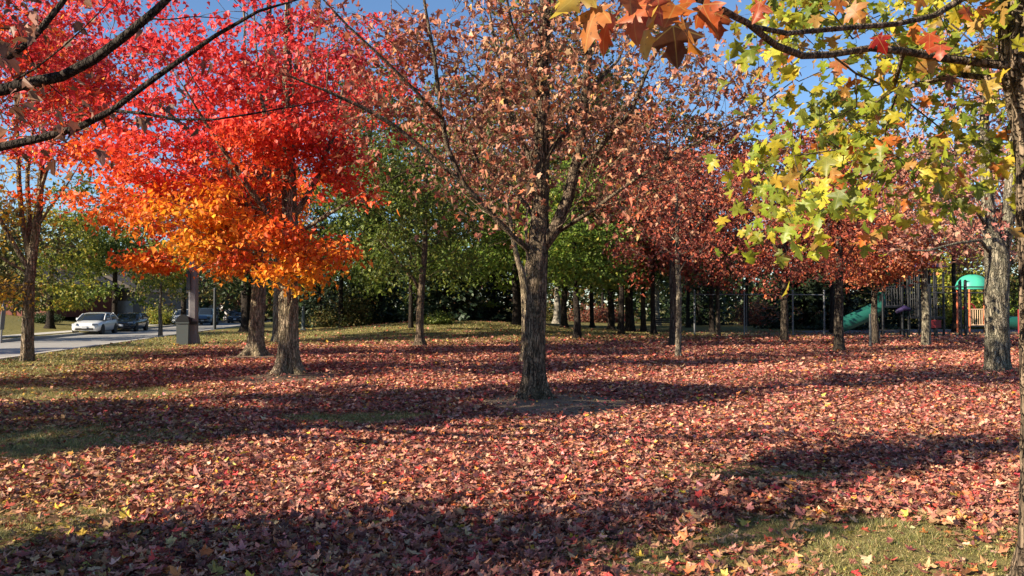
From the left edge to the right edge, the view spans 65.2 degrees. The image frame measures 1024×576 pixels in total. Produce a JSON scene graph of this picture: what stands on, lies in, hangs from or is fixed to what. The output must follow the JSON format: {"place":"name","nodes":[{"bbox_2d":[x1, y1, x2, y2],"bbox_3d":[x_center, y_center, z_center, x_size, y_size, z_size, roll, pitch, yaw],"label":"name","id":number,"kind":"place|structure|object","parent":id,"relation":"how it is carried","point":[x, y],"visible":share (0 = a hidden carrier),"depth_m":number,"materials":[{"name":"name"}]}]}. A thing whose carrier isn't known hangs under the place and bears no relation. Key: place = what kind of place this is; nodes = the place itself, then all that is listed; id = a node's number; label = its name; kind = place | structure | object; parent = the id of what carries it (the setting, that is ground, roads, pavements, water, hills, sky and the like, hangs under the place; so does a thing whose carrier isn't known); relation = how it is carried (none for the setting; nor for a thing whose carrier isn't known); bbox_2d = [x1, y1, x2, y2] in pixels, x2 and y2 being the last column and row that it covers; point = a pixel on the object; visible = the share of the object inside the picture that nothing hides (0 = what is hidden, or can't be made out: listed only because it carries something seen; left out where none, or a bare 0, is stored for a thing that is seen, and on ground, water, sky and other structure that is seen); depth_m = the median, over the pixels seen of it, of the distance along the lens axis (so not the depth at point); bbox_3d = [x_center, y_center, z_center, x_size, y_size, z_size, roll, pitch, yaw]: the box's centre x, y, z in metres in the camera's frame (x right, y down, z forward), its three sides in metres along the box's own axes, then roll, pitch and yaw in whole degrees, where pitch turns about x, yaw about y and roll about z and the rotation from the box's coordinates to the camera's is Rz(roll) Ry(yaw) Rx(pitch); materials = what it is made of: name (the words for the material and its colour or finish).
{"place":"outdoors","nodes":[
{"label":"outdoors","id":0,"kind":"place"},
{"bbox_2d":[2,324,164,337],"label":"pavement","id":1,"kind":"structure","parent":0,"point":[14,335],"depth_m":51.45,"materials":[{"name":"concrete"}]},
{"bbox_2d":[0,320,269,356],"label":"road","id":2,"kind":"structure","parent":0,"point":[11,348],"depth_m":45.75,"materials":[{"name":"grey asphalt"}]},
{"bbox_2d":[72,312,118,333],"bbox_3d":[-29.375,2.494,56.429,2.180,1.567,4.752,0,-2,-11],"label":"parked car","id":3,"kind":"object","parent":2,"relation":"on","point":[101,322],"visible":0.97,"depth_m":55.54,"materials":[{"name":"white paint"}]},
{"bbox_2d":[116,313,148,330],"bbox_3d":[-30.306,2.706,63.426,2.180,1.507,4.752,0,-2,-11],"label":"parked car","id":4,"kind":"object","parent":2,"relation":"on","point":[135,321],"visible":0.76,"depth_m":62.61,"materials":[{"name":"black paint"}]},
{"bbox_2d":[171,309,187,324],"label":"parked car","id":5,"kind":"object","parent":2,"relation":"on","point":[177,314],"visible":0.24,"depth_m":82.53,"materials":[{"name":"white paint"}]},
{"bbox_2d":[198,308,218,324],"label":"parked car","id":6,"kind":"object","parent":2,"relation":"on","point":[205,315],"visible":0.59,"depth_m":86.93,"materials":[{"name":"blue paint"}]},
{"bbox_2d":[227,310,240,322],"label":"parked car","id":7,"kind":"object","parent":2,"relation":"on","point":[234,316],"visible":0.51,"depth_m":97.10,"materials":[{"name":"blue paint"}]},
{"bbox_2d":[0,0,1017,309],"label":"sky","id":8,"kind":"structure","parent":0,"point":[198,6],"materials":[{"name":"blue"}]},
{"bbox_2d":[0,310,1019,575],"bbox_3d":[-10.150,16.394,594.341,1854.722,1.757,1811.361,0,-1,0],"label":"ground","id":9,"kind":"structure","parent":0,"point":[12,326],"depth_m":9.18,"materials":[{"name":"plant"}]},
{"bbox_2d":[0,300,5,342],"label":"sign","id":10,"kind":"object","parent":9,"relation":"on","point":[2,319],"visible":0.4,"depth_m":40.92,"materials":[{"name":"grey metal"}]},
{"bbox_2d":[17,311,65,322],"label":"bush","id":11,"kind":"object","parent":9,"relation":"on","point":[40,319],"visible":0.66,"depth_m":69.39,"materials":[{"name":"green plant"}]},
{"bbox_2d":[0,189,91,313],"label":"tree","id":12,"kind":"object","parent":9,"relation":"on","point":[4,267],"visible":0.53,"depth_m":46.51,"materials":[{"name":"green plant"}]},
{"bbox_2d":[0,30,117,361],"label":"tree","id":13,"kind":"object","parent":9,"relation":"on","point":[30,233],"visible":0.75,"depth_m":24.44,"materials":[{"name":"red plant"}]},
{"bbox_2d":[0,259,122,316],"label":"house","id":14,"kind":"structure","parent":9,"relation":"on","point":[98,308],"depth_m":81.02,"materials":[{"name":"red brick"}]},
{"bbox_2d":[0,198,125,328],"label":"tree","id":15,"kind":"object","parent":9,"relation":"on","point":[64,294],"visible":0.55,"depth_m":61.41,"materials":[{"name":"green plant"}]},
{"bbox_2d":[0,0,163,187],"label":"maple tree","id":16,"kind":"object","parent":9,"relation":"on","point":[55,36],"visible":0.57,"depth_m":21.02,"materials":[{"name":"red plant"}]},
{"bbox_2d":[38,171,187,314],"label":"tree","id":17,"kind":"object","parent":9,"relation":"on","point":[115,245],"visible":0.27,"depth_m":68.32,"materials":[{"name":"green plant"}]},
{"bbox_2d":[2,320,226,341],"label":"kerb","id":18,"kind":"structure","parent":9,"relation":"on","point":[45,336],"depth_m":52.11,"materials":[{"name":"concrete"}]},
{"bbox_2d":[0,321,271,358],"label":"kerb","id":19,"kind":"structure","parent":9,"relation":"on","point":[46,352],"depth_m":36.28,"materials":[{"name":"concrete"}]},
{"bbox_2d":[100,267,199,320],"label":"house","id":20,"kind":"structure","parent":9,"relation":"on","point":[124,306],"depth_m":86.63,"materials":[{"name":"grey brick"}]},
{"bbox_2d":[118,301,132,313],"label":"garage door","id":21,"kind":"structure","parent":20,"relation":"in","point":[123,306],"depth_m":86.27,"materials":[{"name":"paint"}]},
{"bbox_2d":[140,303,176,324],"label":"bush","id":22,"kind":"object","parent":9,"relation":"on","point":[152,315],"visible":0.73,"depth_m":81.25,"materials":[{"name":"green plant"}]},
{"bbox_2d":[117,237,202,335],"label":"young tree","id":23,"kind":"object","parent":9,"relation":"on","point":[173,280],"visible":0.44,"depth_m":48.84,"materials":[{"name":"green plant"}]},
{"bbox_2d":[0,0,342,179],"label":"maple tree","id":24,"kind":"object","parent":9,"relation":"on","point":[9,54],"visible":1,"depth_m":6.54,"materials":[{"name":"red plant"}]},
{"bbox_2d":[117,206,233,314],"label":"tree","id":25,"kind":"object","parent":9,"relation":"on","point":[183,296],"visible":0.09,"depth_m":76.40,"materials":[{"name":"green plant"}]},
{"bbox_2d":[175,315,197,344],"bbox_3d":[-14.634,1.868,36.002,0.870,1.330,0.580,0,-2,-14],"label":"litter bin","id":26,"kind":"object","parent":9,"relation":"on","point":[183,322],"visible":0.98,"depth_m":35.72,"materials":[{"name":"plastic"}]},
{"bbox_2d":[186,146,213,343],"bbox_3d":[-13.541,-2.018,36.460,2.483,9.220,0.640,0,-1,-1],"label":"utility pole","id":27,"kind":"object","parent":9,"relation":"on","point":[192,285],"visible":0.41,"depth_m":36.22,"materials":[{"name":"concrete"}]},
{"bbox_2d":[212,288,216,329],"bbox_3d":[-23.023,1.685,61.977,0.384,3.420,0.384,0,-1,0],"label":"post","id":28,"kind":"object","parent":9,"relation":"on","point":[214,312],"visible":0.84,"depth_m":61.89,"materials":[{"name":"metal"}]},
{"bbox_2d":[34,0,399,375],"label":"maple tree","id":29,"kind":"object","parent":9,"relation":"on","point":[290,245],"visible":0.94,"depth_m":18.13,"materials":[{"name":"red plant"}]},
{"bbox_2d":[0,0,437,355],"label":"maple tree","id":30,"kind":"object","parent":9,"relation":"on","point":[156,263],"visible":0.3,"depth_m":26.30,"materials":[{"name":"red plant"}]},
{"bbox_2d":[199,278,272,319],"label":"house","id":31,"kind":"structure","parent":9,"relation":"on","point":[225,310],"depth_m":116.79,"materials":[{"name":"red brick"}]},
{"bbox_2d":[209,305,233,319],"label":"garage door","id":32,"kind":"structure","parent":31,"relation":"in","point":[219,308],"depth_m":116.51,"materials":[{"name":"paint"}]},
{"bbox_2d":[177,114,324,331],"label":"tree","id":33,"kind":"object","parent":9,"relation":"on","point":[245,288],"visible":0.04,"depth_m":53.54,"materials":[{"name":"green plant"}]},
{"bbox_2d":[209,109,338,341],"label":"tree","id":34,"kind":"object","parent":9,"relation":"on","point":[274,337],"visible":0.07,"depth_m":37.80,"materials":[{"name":"plant"}]},
{"bbox_2d":[227,197,332,300],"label":"tree","id":35,"kind":"object","parent":9,"relation":"on","point":[304,235],"visible":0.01,"depth_m":83.33,"materials":[{"name":"green plant"}]},
{"bbox_2d":[300,306,305,329],"bbox_3d":[-14.076,2.083,53.964,0.384,1.720,0.384,0,-1,0],"label":"post","id":36,"kind":"object","parent":9,"relation":"on","point":[303,317],"visible":0.83,"depth_m":53.88,"materials":[{"name":"plastic"}]},
{"bbox_2d":[271,207,350,327],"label":"spruce tree","id":37,"kind":"object","parent":9,"relation":"on","point":[318,304],"visible":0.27,"depth_m":65.40,"materials":[{"name":"green plant"}]},
{"bbox_2d":[268,129,413,327],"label":"tree","id":38,"kind":"object","parent":9,"relation":"on","point":[341,280],"visible":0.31,"depth_m":54.49,"materials":[{"name":"green plant"}]},
{"bbox_2d":[304,286,383,327],"bbox_3d":[-11.787,1.358,56.677,6.466,3.032,6.501,0,-1,0],"label":"bush","id":39,"kind":"object","parent":9,"relation":"on","point":[353,317],"visible":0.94,"depth_m":56.17,"materials":[{"name":"green plant"}]},
{"bbox_2d":[329,213,408,326],"bbox_3d":[-10.629,-1.613,59.855,7.412,9.308,6.697,0,-1,0],"label":"bush","id":40,"kind":"object","parent":9,"relation":"on","point":[385,304],"visible":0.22,"depth_m":59.36,"materials":[{"name":"green plant"}]},
{"bbox_2d":[316,61,448,323],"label":"tree","id":41,"kind":"object","parent":9,"relation":"on","point":[379,221],"visible":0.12,"depth_m":58.83,"materials":[{"name":"green plant"}]},
{"bbox_2d":[370,295,415,322],"bbox_3d":[-9.332,1.474,61.972,5.348,2.674,5.298,-1,-2,33],"label":"bush","id":42,"kind":"object","parent":9,"relation":"on","point":[393,308],"visible":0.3,"depth_m":60.86,"materials":[{"name":"green plant"}]},
{"bbox_2d":[350,105,462,315],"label":"tree","id":43,"kind":"object","parent":9,"relation":"on","point":[413,181],"visible":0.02,"depth_m":77.79,"materials":[{"name":"green plant"}]},
{"bbox_2d":[302,77,521,327],"bbox_3d":[-6.592,-4.914,47.160,12.276,14.819,12.005,-1,-2,42],"label":"tree","id":44,"kind":"object","parent":9,"relation":"on","point":[332,230],"visible":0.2,"depth_m":46.80,"materials":[{"name":"green plant"}]},
{"bbox_2d":[310,108,515,346],"bbox_3d":[-4.056,-2.499,34.097,8.662,10.269,7.704,0,-1,0],"label":"tree","id":45,"kind":"object","parent":9,"relation":"on","point":[425,221],"visible":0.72,"depth_m":33.73,"materials":[{"name":"green plant"}]},
{"bbox_2d":[424,310,456,324],"bbox_3d":[-4.710,1.787,49.901,2.560,1.073,3.280,0,-1,0],"label":"bush","id":46,"kind":"object","parent":9,"relation":"on","point":[438,318],"visible":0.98,"depth_m":49.49,"materials":[{"name":"green plant"}]},
{"bbox_2d":[390,217,505,320],"bbox_3d":[-5.036,-1.548,57.230,7.730,8.315,6.949,-1,-2,41],"label":"bush","id":47,"kind":"object","parent":9,"relation":"on","point":[442,297],"visible":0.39,"depth_m":56.37,"materials":[{"name":"green plant"}]},
{"bbox_2d":[394,102,523,319],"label":"tree","id":48,"kind":"object","parent":9,"relation":"on","point":[493,304],"visible":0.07,"depth_m":56.50,"materials":[{"name":"green plant"}]},
{"bbox_2d":[395,168,571,324],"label":"tree","id":49,"kind":"object","parent":9,"relation":"on","point":[516,313],"visible":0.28,"depth_m":49.98,"materials":[{"name":"green plant"}]},
{"bbox_2d":[459,199,512,320],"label":"spruce tree","id":50,"kind":"object","parent":9,"relation":"on","point":[501,310],"visible":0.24,"depth_m":62.21,"materials":[{"name":"green plant"}]},
{"bbox_2d":[401,71,592,361],"bbox_3d":[-0.353,-1.900,24.521,6.213,8.538,5.307,0,-1,0],"label":"tree","id":51,"kind":"object","parent":9,"relation":"on","point":[522,272],"visible":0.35,"depth_m":24.02,"materials":[{"name":"brown plant"}]},
{"bbox_2d":[0,319,1020,575],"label":"fallen leaves","id":52,"kind":"object","parent":9,"relation":"on","point":[224,513],"visible":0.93,"depth_m":8.32,"materials":[{"name":"red plant"}]},
{"bbox_2d":[7,220,1018,322],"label":"woods","id":53,"kind":"object","parent":9,"relation":"on","point":[228,305],"visible":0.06,"depth_m":102.84,"materials":[{"name":"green plant"}]},
{"bbox_2d":[450,74,577,321],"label":"tree","id":54,"kind":"object","parent":9,"relation":"on","point":[512,171],"visible":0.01,"depth_m":59.83,"materials":[{"name":"green plant"}]},
{"bbox_2d":[239,0,812,400],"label":"maple tree","id":55,"kind":"object","parent":9,"relation":"on","point":[543,233],"visible":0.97,"depth_m":13.40,"materials":[{"name":"brown plant"}]},
{"bbox_2d":[424,0,634,238],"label":"tree","id":56,"kind":"object","parent":9,"relation":"on","point":[599,85],"visible":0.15,"depth_m":43.30,"materials":[{"name":"brown plant"}]},
{"bbox_2d":[509,247,573,323],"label":"tree","id":57,"kind":"object","parent":9,"relation":"on","point":[557,314],"visible":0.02,"depth_m":69.69,"materials":[{"name":"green plant"}]},
{"bbox_2d":[546,297,570,321],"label":"bush","id":58,"kind":"object","parent":9,"relation":"on","point":[549,316],"visible":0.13,"depth_m":73.46,"materials":[{"name":"green plant"}]},
{"bbox_2d":[511,201,614,326],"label":"tree","id":59,"kind":"object","parent":9,"relation":"on","point":[564,320],"visible":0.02,"depth_m":55.79,"materials":[{"name":"green plant"}]},
{"bbox_2d":[505,153,655,338],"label":"tree","id":60,"kind":"object","parent":9,"relation":"on","point":[571,257],"visible":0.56,"depth_m":39.85,"materials":[{"name":"green plant"}]},
{"bbox_2d":[528,85,653,327],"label":"tree","id":61,"kind":"object","parent":9,"relation":"on","point":[592,324],"visible":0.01,"depth_m":61.83,"materials":[{"name":"red plant"}]},
{"bbox_2d":[580,250,603,307],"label":"tree","id":62,"kind":"object","parent":9,"relation":"on","point":[602,298],"depth_m":95.89,"materials":[{"name":"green plant"}]},
{"bbox_2d":[567,299,637,322],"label":"bush","id":63,"kind":"object","parent":9,"relation":"on","point":[601,316],"visible":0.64,"depth_m":90.14,"materials":[{"name":"green plant"}]},
{"bbox_2d":[579,148,645,328],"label":"tree","id":64,"kind":"object","parent":9,"relation":"on","point":[618,286],"visible":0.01,"depth_m":59.86,"materials":[{"name":"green plant"}]},
{"bbox_2d":[569,187,664,329],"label":"tree","id":65,"kind":"object","parent":9,"relation":"on","point":[611,318],"visible":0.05,"depth_m":56.72,"materials":[{"name":"green plant"}]},
{"bbox_2d":[525,4,723,333],"bbox_3d":[6.527,-6.877,47.309,11.631,19.522,11.412,-1,-2,42],"label":"tree","id":66,"kind":"object","parent":9,"relation":"on","point":[621,327],"visible":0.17,"depth_m":45.67,"materials":[{"name":"red plant"}]},
{"bbox_2d":[584,213,695,331],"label":"tree","id":67,"kind":"object","parent":9,"relation":"on","point":[629,317],"visible":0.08,"depth_m":53.72,"materials":[{"name":"red plant"}]},
{"bbox_2d":[582,159,706,331],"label":"tree","id":68,"kind":"object","parent":9,"relation":"on","point":[643,327],"visible":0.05,"depth_m":52.77,"materials":[{"name":"red plant"}]},
{"bbox_2d":[593,112,713,334],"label":"tree","id":69,"kind":"object","parent":9,"relation":"on","point":[651,282],"visible":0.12,"depth_m":46.98,"materials":[{"name":"red plant"}]},
{"bbox_2d":[656,318,669,324],"bbox_3d":[10.754,2.611,57.000,1.500,0.930,0.598,0,-1,0],"label":"park bench","id":70,"kind":"object","parent":9,"relation":"on","point":[662,320],"visible":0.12,"depth_m":57.23,"materials":[{"name":"brown wood"}]},
{"bbox_2d":[625,258,702,325],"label":"tree","id":71,"kind":"object","parent":9,"relation":"on","point":[657,304],"visible":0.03,"depth_m":75.69,"materials":[{"name":"red plant"}]},
{"bbox_2d":[586,126,755,356],"bbox_3d":[5.214,-1.427,26.150,5.225,7.711,5.876,1,-2,-22],"label":"tree","id":72,"kind":"object","parent":9,"relation":"on","point":[677,241],"visible":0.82,"depth_m":25.63,"materials":[{"name":"red plant"}]},
{"bbox_2d":[587,100,760,344],"bbox_3d":[6.777,-2.721,34.062,7.622,10.710,7.475,0,-1,0],"label":"tree","id":73,"kind":"object","parent":9,"relation":"on","point":[672,291],"visible":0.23,"depth_m":33.79,"materials":[{"name":"brown plant"}]},
{"bbox_2d":[661,297,724,323],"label":"bush","id":74,"kind":"object","parent":9,"relation":"on","point":[668,315],"visible":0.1,"depth_m":87.38,"materials":[{"name":"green plant"}]},
{"bbox_2d":[662,259,740,325],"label":"spruce tree","id":75,"kind":"object","parent":9,"relation":"on","point":[699,318],"visible":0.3,"depth_m":79.35,"materials":[{"name":"green plant"}]},
{"bbox_2d":[655,183,751,327],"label":"tree","id":76,"kind":"object","parent":9,"relation":"on","point":[688,324],"visible":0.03,"depth_m":67.82,"materials":[{"name":"red plant"}]},
{"bbox_2d":[644,117,786,332],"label":"tree","id":77,"kind":"object","parent":9,"relation":"on","point":[737,148],"visible":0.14,"depth_m":50.55,"materials":[{"name":"red plant"}]},
{"bbox_2d":[645,158,789,335],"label":"tree","id":78,"kind":"object","parent":9,"relation":"on","point":[717,277],"visible":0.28,"depth_m":45.27,"materials":[{"name":"brown plant"}]},
{"bbox_2d":[702,172,810,325],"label":"tree","id":79,"kind":"object","parent":9,"relation":"on","point":[746,291],"visible":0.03,"depth_m":73.80,"materials":[{"name":"red plant"}]},
{"bbox_2d":[693,290,824,334],"bbox_3d":[14.832,1.516,47.983,7.890,2.830,0.132,0,-1,0],"label":"swing set","id":80,"kind":"object","parent":9,"relation":"on","point":[792,294],"visible":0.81,"depth_m":47.96,"materials":[{"name":"metal"}]},
{"bbox_2d":[727,293,796,325],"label":"bush","id":81,"kind":"object","parent":9,"relation":"on","point":[757,317],"visible":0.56,"depth_m":77.16,"materials":[{"name":"green plant"}]},
{"bbox_2d":[709,125,858,341],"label":"tree","id":82,"kind":"object","parent":9,"relation":"on","point":[784,333],"visible":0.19,"depth_m":38.82,"materials":[{"name":"brown plant"}]},
{"bbox_2d":[550,0,1023,575],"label":"maple tree","id":83,"kind":"object","parent":9,"relation":"on","point":[836,136],"visible":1,"depth_m":4.66,"materials":[{"name":"yellow plant"}]},
{"bbox_2d":[750,238,853,329],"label":"spruce tree","id":84,"kind":"object","parent":9,"relation":"on","point":[804,314],"visible":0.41,"depth_m":63.51,"materials":[{"name":"green plant"}]},
{"bbox_2d":[749,108,931,332],"bbox_3d":[21.004,-4.318,52.266,10.887,14.850,11.287,0,-1,0],"label":"tree","id":85,"kind":"object","parent":9,"relation":"on","point":[832,309],"visible":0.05,"depth_m":51.83,"materials":[{"name":"red plant"}]},
{"bbox_2d":[750,148,938,350],"bbox_3d":[12.046,-1.423,29.658,6.980,7.884,7.272,0,-1,0],"label":"tree","id":86,"kind":"object","parent":9,"relation":"on","point":[840,261],"visible":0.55,"depth_m":29.21,"materials":[{"name":"brown plant"}]},
{"bbox_2d":[801,246,904,329],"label":"spruce tree","id":87,"kind":"object","parent":9,"relation":"on","point":[849,306],"visible":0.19,"depth_m":61.61,"materials":[{"name":"green plant"}]},
{"bbox_2d":[868,314,872,345],"bbox_3d":[14.762,1.807,32.964,0.160,1.500,0.160,0,-1,0],"label":"post","id":88,"kind":"object","parent":9,"relation":"on","point":[870,337],"visible":0.82,"depth_m":32.93,"materials":[{"name":"metal"}]},
{"bbox_2d":[803,209,961,344],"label":"tree","id":89,"kind":"object","parent":9,"relation":"on","point":[901,270],"visible":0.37,"depth_m":33.82,"materials":[{"name":"brown plant"}]},
{"bbox_2d":[855,199,939,319],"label":"tree","id":90,"kind":"object","parent":9,"relation":"on","point":[888,270],"visible":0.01,"depth_m":76.22,"materials":[{"name":"red plant"}]},
{"bbox_2d":[855,216,951,328],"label":"spruce tree","id":91,"kind":"object","parent":9,"relation":"on","point":[894,314],"visible":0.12,"depth_m":64.96,"materials":[{"name":"green plant"}]},
{"bbox_2d":[798,329,1017,339],"bbox_3d":[37.250,2.890,50.442,37.500,0.001,23.000,0,-1,0],"label":"playground surface","id":92,"kind":"object","parent":9,"relation":"on","point":[977,330],"depth_m":55.63,"materials":[{"name":"brown wood"}]},
{"bbox_2d":[879,330,911,337],"bbox_3d":[20.411,2.487,42.950,1.900,0.500,0.500,0,-1,0],"label":"park bench","id":93,"kind":"object","parent":92,"relation":"on","point":[897,330],"visible":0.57,"depth_m":42.70,"materials":[{"name":"grey wood"}]},
{"bbox_2d":[843,261,948,336],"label":"play tower","id":94,"kind":"structure","parent":92,"relation":"on","point":[854,319],"depth_m":45.95,"materials":[{"name":"wood"}]},
{"bbox_2d":[929,280,983,335],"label":"climbing bars","id":95,"kind":"object","parent":92,"relation":"on","point":[960,287],"visible":0.56,"depth_m":45.00,"materials":[{"name":"metal"}]},
{"bbox_2d":[955,274,1019,332],"bbox_3d":[30.970,1.083,51.989,4.165,3.937,2.060,0,-1,0],"label":"playhouse","id":96,"kind":"object","parent":92,"relation":"on","point":[974,280],"visible":0.57,"depth_m":51.52,"materials":[{"name":"plastic"}]},
{"bbox_2d":[845,127,1005,344],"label":"tree","id":97,"kind":"object","parent":9,"relation":"on","point":[925,322],"visible":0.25,"depth_m":33.38,"materials":[{"name":"red plant"}]},
{"bbox_2d":[864,0,1016,371],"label":"maple tree","id":98,"kind":"object","parent":9,"relation":"on","point":[996,242],"visible":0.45,"depth_m":19.91,"materials":[{"name":"red plant"}]},
{"bbox_2d":[913,288,982,328],"bbox_3d":[36.531,1.502,66.131,6.888,4.007,6.936,0,-1,0],"label":"bush","id":99,"kind":"object","parent":9,"relation":"on","point":[948,316],"visible":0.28,"depth_m":64.94,"materials":[{"name":"green plant"}]},
{"bbox_2d":[880,139,1016,331],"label":"tree","id":100,"kind":"object","parent":9,"relation":"on","point":[953,270],"visible":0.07,"depth_m":53.83,"materials":[{"name":"red plant"}]},
{"bbox_2d":[913,233,1015,304],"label":"tree","id":101,"kind":"object","parent":9,"relation":"on","point":[947,278],"visible":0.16,"depth_m":71.06,"materials":[{"name":"green plant"}]},
{"bbox_2d":[963,196,1018,307],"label":"tree","id":102,"kind":"object","parent":9,"relation":"on","point":[1013,284],"visible":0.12,"depth_m":63.14,"materials":[{"name":"green plant"}]},
{"bbox_2d":[967,277,1018,316],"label":"bush","id":103,"kind":"object","parent":9,"relation":"on","point":[1011,309],"visible":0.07,"depth_m":67.44,"materials":[{"name":"green plant"}]},
{"bbox_2d":[1010,293,1018,316],"bbox_3d":[40.029,1.569,60.117,7.606,3.482,6.647,-1,-2,42],"label":"bush","id":104,"kind":"object","parent":9,"relation":"on","point":[1016,312],"visible":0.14,"depth_m":60.70,"materials":[{"name":"green plant"}]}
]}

